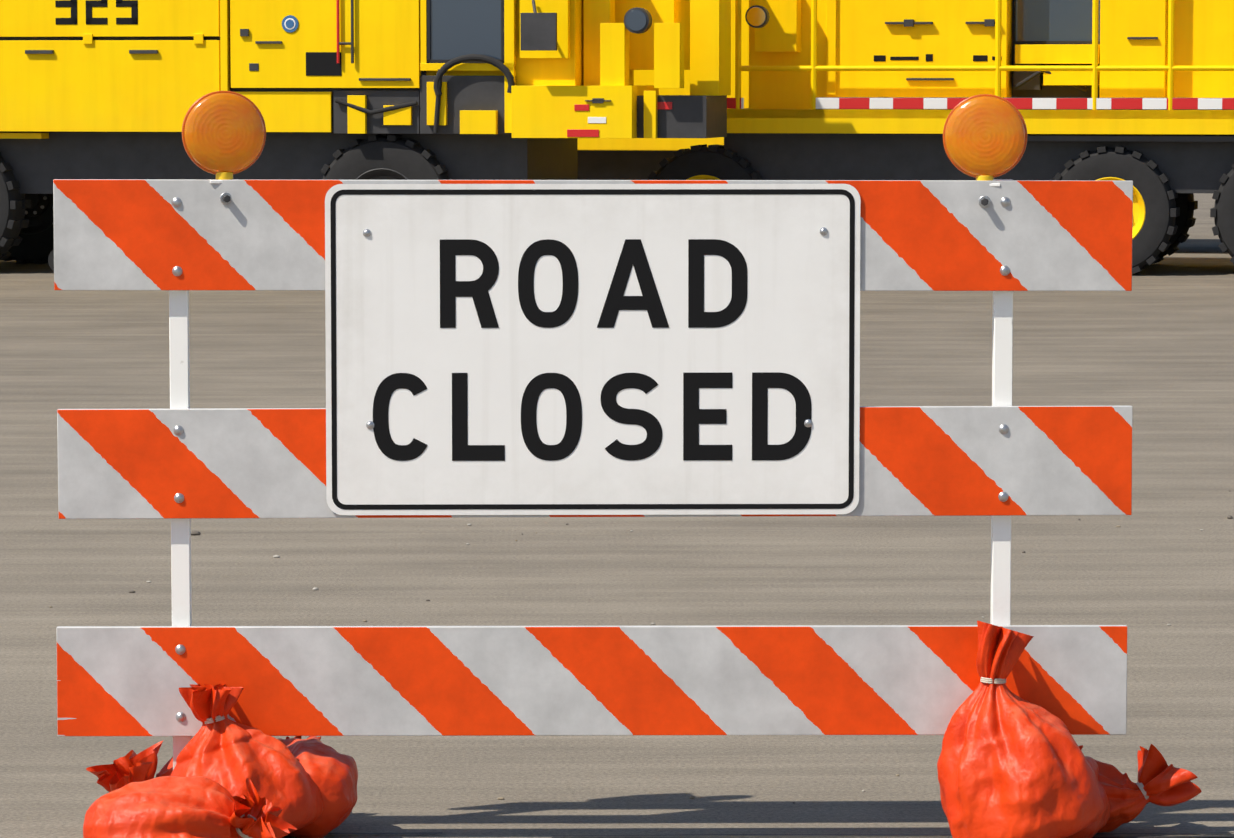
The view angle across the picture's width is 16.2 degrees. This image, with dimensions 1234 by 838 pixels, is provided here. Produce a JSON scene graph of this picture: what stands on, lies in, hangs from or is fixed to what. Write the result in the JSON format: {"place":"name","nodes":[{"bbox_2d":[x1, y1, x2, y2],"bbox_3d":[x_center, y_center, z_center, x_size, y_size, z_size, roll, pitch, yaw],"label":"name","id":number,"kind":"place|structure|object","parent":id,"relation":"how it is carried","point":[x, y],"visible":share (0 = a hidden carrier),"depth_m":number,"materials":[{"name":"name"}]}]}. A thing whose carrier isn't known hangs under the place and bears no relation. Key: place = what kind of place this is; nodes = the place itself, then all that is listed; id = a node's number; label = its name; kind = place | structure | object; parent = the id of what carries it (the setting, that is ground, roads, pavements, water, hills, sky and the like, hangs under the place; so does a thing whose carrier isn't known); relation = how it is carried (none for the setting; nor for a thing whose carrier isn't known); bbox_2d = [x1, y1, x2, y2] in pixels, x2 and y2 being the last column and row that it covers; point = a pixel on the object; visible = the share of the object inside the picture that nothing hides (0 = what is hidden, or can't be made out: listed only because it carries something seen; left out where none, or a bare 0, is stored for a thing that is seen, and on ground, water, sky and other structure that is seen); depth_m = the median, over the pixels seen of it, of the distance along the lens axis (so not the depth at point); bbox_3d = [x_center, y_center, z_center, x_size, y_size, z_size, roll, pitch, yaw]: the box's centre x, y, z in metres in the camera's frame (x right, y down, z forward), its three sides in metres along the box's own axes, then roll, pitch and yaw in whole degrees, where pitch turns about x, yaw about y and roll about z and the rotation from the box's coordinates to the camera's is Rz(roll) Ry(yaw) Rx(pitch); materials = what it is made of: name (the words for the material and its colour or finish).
{"place":"outdoors","nodes":[
{"label":"outdoors","id":0,"kind":"place"},
{"bbox_2d":[0,193,1233,837],"bbox_3d":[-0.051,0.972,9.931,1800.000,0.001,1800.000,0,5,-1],"label":"ground","id":1,"kind":"structure","parent":0,"point":[1154,347],"depth_m":15.41,"materials":[{"name":"grey concrete"}]},
{"bbox_2d":[86,741,172,791],"bbox_3d":[-0.997,0.853,10.082,0.464,0.209,0.253,-1,5,-9],"label":"sandbag","id":2,"kind":"object","parent":1,"relation":"on","point":[129,767],"visible":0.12,"depth_m":10.04,"materials":[{"name":"orange"}]},
{"bbox_2d":[83,776,296,837],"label":"sandbag","id":3,"kind":"object","parent":1,"relation":"on","point":[181,807],"visible":1,"depth_m":9.57,"materials":[{"name":"orange"}]},
{"bbox_2d":[170,684,322,832],"bbox_3d":[-0.842,0.792,9.830,0.343,0.370,0.329,2,5,19],"label":"sandbag","id":4,"kind":"object","parent":1,"relation":"on","point":[224,751],"visible":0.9,"depth_m":9.75,"materials":[{"name":"orange"}]},
{"bbox_2d":[278,736,357,837],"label":"sandbag","id":5,"kind":"object","parent":1,"relation":"on","point":[332,773],"visible":0.56,"depth_m":9.89,"materials":[{"name":"orange"}]},
{"bbox_2d":[0,0,730,271],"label":"vehicle","id":6,"kind":"object","parent":1,"relation":"on","point":[411,89],"visible":0.67,"depth_m":37.58,"materials":[{"name":"metal"}]},
{"bbox_2d":[53,179,1132,768],"bbox_3d":[-0.053,0.204,10.015,2.447,1.518,0.560,0,5,-1],"label":"barricade","id":7,"kind":"object","parent":1,"relation":"on","point":[181,463],"visible":0.75,"depth_m":9.88,"materials":[{"name":"white paint"}]},
{"bbox_2d":[182,91,265,204],"bbox_3d":[-0.896,-0.546,9.855,0.191,0.398,0.164,-1,5,-13],"label":"warning light","id":8,"kind":"object","parent":7,"relation":"attached to","point":[223,135],"visible":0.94,"depth_m":9.79,"materials":[{"name":"orange plastic"}]},
{"bbox_2d":[325,184,860,514],"bbox_3d":[-0.054,-0.157,9.834,1.210,0.751,0.008,0,5,-1],"label":"road closed sign","id":9,"kind":"object","parent":7,"relation":"attached to","point":[592,349],"visible":1,"depth_m":9.84,"materials":[{"name":"white metal"}]},
{"bbox_2d":[943,94,1026,207],"bbox_3d":[0.837,-0.540,9.887,0.191,0.398,0.164,0,5,5],"label":"warning light","id":10,"kind":"object","parent":7,"relation":"attached to","point":[984,137],"visible":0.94,"depth_m":9.82,"materials":[{"name":"orange plastic"}]},
{"bbox_2d":[49,490,1232,803],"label":"pebbles","id":11,"kind":"object","parent":1,"relation":"on","point":[193,532],"visible":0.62,"depth_m":15.81,"materials":[{"name":"stone"}]},
{"bbox_2d":[578,0,748,179],"bbox_3d":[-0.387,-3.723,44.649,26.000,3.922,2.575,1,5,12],"label":"truck plow","id":12,"kind":"object","parent":1,"relation":"on","point":[620,158],"depth_m":43.40,"materials":[{"name":"metal"}]},
{"bbox_2d":[328,832,1233,837],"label":"pavement joint seal","id":13,"kind":"object","parent":1,"relation":"on","point":[846,834],"visible":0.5,"depth_m":10.02,"materials":[{"name":"black"}]},
{"bbox_2d":[648,0,1233,273],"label":"vehicle","id":14,"kind":"object","parent":1,"relation":"on","point":[1139,94],"visible":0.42,"depth_m":38.46,"materials":[{"name":"metal"}]},
{"bbox_2d":[937,621,1103,837],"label":"sandbag","id":15,"kind":"object","parent":1,"relation":"on","point":[1010,764],"visible":1,"depth_m":9.73,"materials":[{"name":"orange"}]},
{"bbox_2d":[1066,745,1109,837],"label":"sandbag","id":16,"kind":"object","parent":1,"relation":"on","point":[1094,828],"visible":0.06,"depth_m":9.89,"materials":[{"name":"orange"}]},
{"bbox_2d":[1094,744,1201,832],"bbox_3d":[1.125,0.851,10.077,0.459,0.214,0.246,1,5,11],"label":"sandbag","id":17,"kind":"object","parent":1,"relation":"on","point":[1160,782],"visible":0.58,"depth_m":10.03,"materials":[{"name":"orange"}]}
]}

